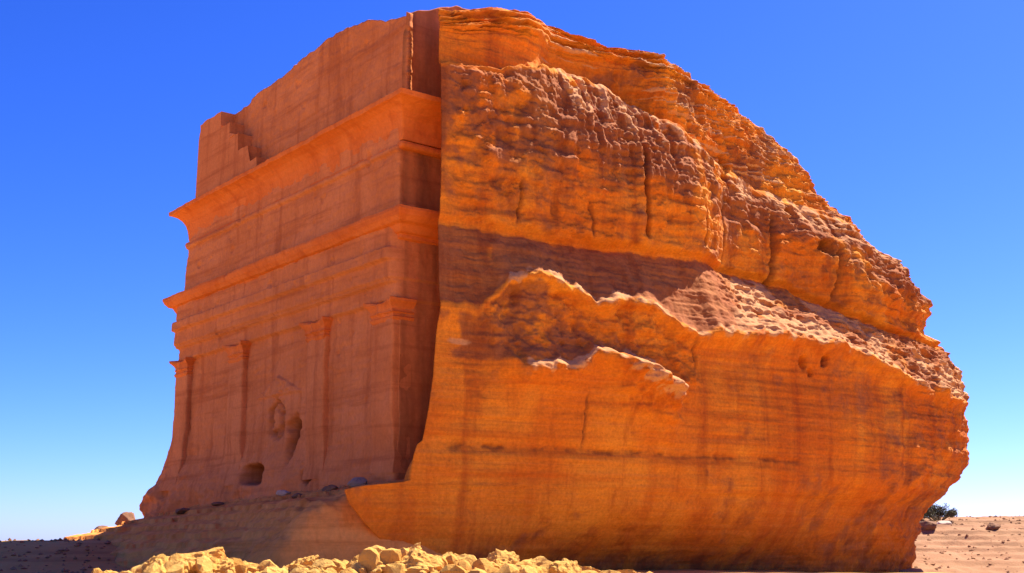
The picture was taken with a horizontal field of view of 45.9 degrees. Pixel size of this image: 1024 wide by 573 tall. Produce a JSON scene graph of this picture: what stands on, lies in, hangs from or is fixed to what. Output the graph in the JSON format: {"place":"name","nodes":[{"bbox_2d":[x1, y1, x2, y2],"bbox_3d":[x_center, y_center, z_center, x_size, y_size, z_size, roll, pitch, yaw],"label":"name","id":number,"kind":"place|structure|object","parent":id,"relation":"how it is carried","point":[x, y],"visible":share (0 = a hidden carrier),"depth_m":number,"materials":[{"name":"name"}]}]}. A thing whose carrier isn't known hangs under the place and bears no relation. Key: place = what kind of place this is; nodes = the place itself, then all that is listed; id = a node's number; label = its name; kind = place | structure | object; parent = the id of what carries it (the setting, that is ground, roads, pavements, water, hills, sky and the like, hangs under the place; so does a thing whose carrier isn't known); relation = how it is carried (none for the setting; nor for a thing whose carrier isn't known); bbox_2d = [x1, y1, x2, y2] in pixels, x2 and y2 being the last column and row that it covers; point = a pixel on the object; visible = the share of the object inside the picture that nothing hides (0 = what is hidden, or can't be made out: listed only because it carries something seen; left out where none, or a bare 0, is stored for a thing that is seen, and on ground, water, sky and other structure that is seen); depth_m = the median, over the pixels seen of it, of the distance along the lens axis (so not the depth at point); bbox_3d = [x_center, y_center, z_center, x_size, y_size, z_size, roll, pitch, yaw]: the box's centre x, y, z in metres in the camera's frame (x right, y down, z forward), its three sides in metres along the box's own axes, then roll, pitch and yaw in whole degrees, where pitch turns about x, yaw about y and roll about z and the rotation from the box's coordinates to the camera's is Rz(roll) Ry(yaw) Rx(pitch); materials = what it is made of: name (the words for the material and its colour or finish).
{"place":"outdoors","nodes":[
{"label":"outdoors","id":0,"kind":"place"},
{"bbox_2d":[0,540,937,572],"bbox_3d":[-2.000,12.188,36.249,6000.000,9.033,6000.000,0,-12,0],"label":"ground","id":1,"kind":"structure","parent":0,"point":[54,562],"depth_m":37.90,"materials":[{"name":"brown sand"}]},
{"bbox_2d":[100,570,117,572],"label":"boulder","id":2,"kind":"object","parent":1,"relation":"on","point":[106,571],"visible":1,"depth_m":19.05,"materials":[{"name":"yellow stone"}]},
{"bbox_2d":[140,554,168,572],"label":"boulder","id":3,"kind":"object","parent":1,"relation":"on","point":[160,559],"visible":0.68,"depth_m":18.86,"materials":[{"name":"yellow stone"}]},
{"bbox_2d":[169,547,225,561],"bbox_3d":[-5.202,4.652,19.904,1.133,0.719,1.262,-10,-16,38],"label":"boulder","id":4,"kind":"object","parent":1,"relation":"on","point":[218,552],"visible":0.31,"depth_m":19.68,"materials":[{"name":"yellow stone"}]},
{"bbox_2d":[196,557,235,572],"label":"boulder","id":5,"kind":"object","parent":1,"relation":"on","point":[223,565],"visible":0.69,"depth_m":19.06,"materials":[{"name":"yellow stone"}]},
{"bbox_2d":[243,561,258,567],"bbox_3d":[-4.344,4.982,19.864,1.356,0.933,0.990,8,-15,-34],"label":"boulder","id":6,"kind":"object","parent":1,"relation":"on","point":[249,564],"visible":0.17,"depth_m":19.88,"materials":[{"name":"yellow stone"}]},
{"bbox_2d":[286,555,318,566],"bbox_3d":[-3.435,4.815,19.743,0.657,0.853,0.838,-2,-12,11],"label":"boulder","id":7,"kind":"object","parent":1,"relation":"on","point":[308,560],"visible":0.48,"depth_m":19.60,"materials":[{"name":"yellow stone"}]},
{"bbox_2d":[288,564,326,572],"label":"boulder","id":8,"kind":"object","parent":1,"relation":"on","point":[293,566],"visible":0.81,"depth_m":18.87,"materials":[{"name":"yellow stone"}]},
{"bbox_2d":[332,559,348,570],"bbox_3d":[-2.717,4.842,19.665,1.058,0.816,1.001,-4,-13,16],"label":"boulder","id":9,"kind":"object","parent":1,"relation":"on","point":[340,565],"visible":0.24,"depth_m":19.57,"materials":[{"name":"yellow stone"}]},
{"bbox_2d":[346,554,386,572],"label":"boulder","id":10,"kind":"object","parent":1,"relation":"on","point":[352,561],"visible":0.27,"depth_m":19.02,"materials":[{"name":"yellow stone"}]},
{"bbox_2d":[91,545,651,572],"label":"rubble","id":11,"kind":"object","parent":1,"relation":"on","point":[373,559],"visible":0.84,"depth_m":18.80,"materials":[{"name":"yellow stone"}]},
{"bbox_2d":[398,542,421,549],"bbox_3d":[-1.804,4.663,19.804,0.666,0.940,0.854,-5,-13,24],"label":"boulder","id":12,"kind":"object","parent":1,"relation":"on","point":[417,545],"visible":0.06,"depth_m":19.79,"materials":[{"name":"yellow stone"}]},
{"bbox_2d":[400,547,443,572],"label":"boulder","id":13,"kind":"object","parent":1,"relation":"on","point":[424,560],"visible":0.7,"depth_m":18.72,"materials":[{"name":"yellow stone"}]},
{"bbox_2d":[442,552,468,560],"bbox_3d":[-1.021,4.831,19.925,1.027,0.898,1.027,1,-12,-4],"label":"boulder","id":14,"kind":"object","parent":1,"relation":"on","point":[460,557],"visible":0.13,"depth_m":19.96,"materials":[{"name":"yellow stone"}]},
{"bbox_2d":[486,549,519,566],"bbox_3d":[-0.204,4.772,19.791,0.743,0.951,0.845,0,-12,-2],"label":"boulder","id":15,"kind":"object","parent":1,"relation":"on","point":[500,558],"visible":0.45,"depth_m":19.77,"materials":[{"name":"yellow stone"}]},
{"bbox_2d":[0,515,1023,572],"bbox_3d":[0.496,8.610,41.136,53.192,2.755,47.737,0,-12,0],"label":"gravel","id":16,"kind":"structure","parent":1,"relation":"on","point":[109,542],"depth_m":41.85,"materials":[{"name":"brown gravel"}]},
{"bbox_2d":[63,6,969,572],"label":"rock tomb","id":17,"kind":"object","parent":1,"relation":"on","point":[481,282],"visible":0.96,"depth_m":37.50,"materials":[{"name":"stone"}]},
{"bbox_2d":[94,525,107,529],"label":"boulder","id":18,"kind":"object","parent":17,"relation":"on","point":[99,527],"visible":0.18,"depth_m":48.38,"materials":[{"name":"brown stone"}]},
{"bbox_2d":[115,512,134,525],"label":"boulder","id":19,"kind":"object","parent":17,"relation":"on","point":[126,516],"visible":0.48,"depth_m":47.21,"materials":[{"name":"brown stone"}]},
{"bbox_2d":[175,508,189,513],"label":"stone","id":20,"kind":"object","parent":17,"relation":"on","point":[181,511],"visible":0.68,"depth_m":42.30,"materials":[{"name":"brown stone"}]},
{"bbox_2d":[211,502,223,505],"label":"stone","id":21,"kind":"object","parent":17,"relation":"on","point":[217,503],"visible":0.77,"depth_m":40.61,"materials":[{"name":"brown stone"}]},
{"bbox_2d":[276,490,290,495],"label":"stone","id":22,"kind":"object","parent":17,"relation":"on","point":[281,492],"visible":0.87,"depth_m":37.19,"materials":[{"name":"grey stone"}]},
{"bbox_2d":[292,493,301,498],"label":"stone","id":23,"kind":"object","parent":17,"relation":"on","point":[294,496],"visible":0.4,"depth_m":35.85,"materials":[{"name":"brown stone"}]},
{"bbox_2d":[326,485,337,490],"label":"stone","id":24,"kind":"object","parent":17,"relation":"on","point":[331,487],"visible":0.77,"depth_m":34.34,"materials":[{"name":"brown stone"}]},
{"bbox_2d":[347,477,367,486],"bbox_3d":[-4.316,5.468,33.709,0.562,0.314,0.436,3,-12,-12],"label":"stone","id":25,"kind":"object","parent":17,"relation":"on","point":[355,481],"visible":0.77,"depth_m":33.58,"materials":[{"name":"grey stone"}]},
{"bbox_2d":[520,556,551,572],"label":"boulder","id":26,"kind":"object","parent":1,"relation":"on","point":[543,562],"visible":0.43,"depth_m":20.07,"materials":[{"name":"yellow stone"}]},
{"bbox_2d":[548,558,581,572],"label":"boulder","id":27,"kind":"object","parent":1,"relation":"on","point":[564,565],"visible":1,"depth_m":18.94,"materials":[{"name":"yellow stone"}]},
{"bbox_2d":[579,566,602,572],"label":"boulder","id":28,"kind":"object","parent":1,"relation":"on","point":[589,568],"visible":0.45,"depth_m":19.78,"materials":[{"name":"yellow stone"}]},
{"bbox_2d":[617,569,642,572],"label":"boulder","id":29,"kind":"object","parent":1,"relation":"on","point":[627,571],"visible":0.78,"depth_m":19.73,"materials":[{"name":"yellow stone"}]},
{"bbox_2d":[0,0,1023,540],"label":"sky","id":30,"kind":"structure","parent":0,"point":[906,117],"materials":[{"name":"blue"}]},
{"bbox_2d":[899,516,1023,572],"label":"desert ground","id":31,"kind":"structure","parent":0,"point":[982,540],"depth_m":52.29,"materials":[{"name":"beige sand"}]},
{"bbox_2d":[919,520,936,529],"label":"rock","id":32,"kind":"object","parent":31,"relation":"on","point":[928,525],"visible":0.84,"depth_m":56.60,"materials":[{"name":"brown stone"}]},
{"bbox_2d":[923,503,958,520],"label":"desert shrub","id":33,"kind":"object","parent":31,"relation":"on","point":[932,512],"visible":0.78,"depth_m":60.78,"materials":[{"name":"green plant"}]},
{"bbox_2d":[937,520,951,524],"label":"rock","id":34,"kind":"object","parent":31,"relation":"on","point":[944,522],"visible":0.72,"depth_m":58.14,"materials":[{"name":"white stone"}]},
{"bbox_2d":[986,522,1000,529],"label":"rock","id":35,"kind":"object","parent":31,"relation":"on","point":[992,526],"visible":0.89,"depth_m":55.69,"materials":[{"name":"brown stone"}]}
]}

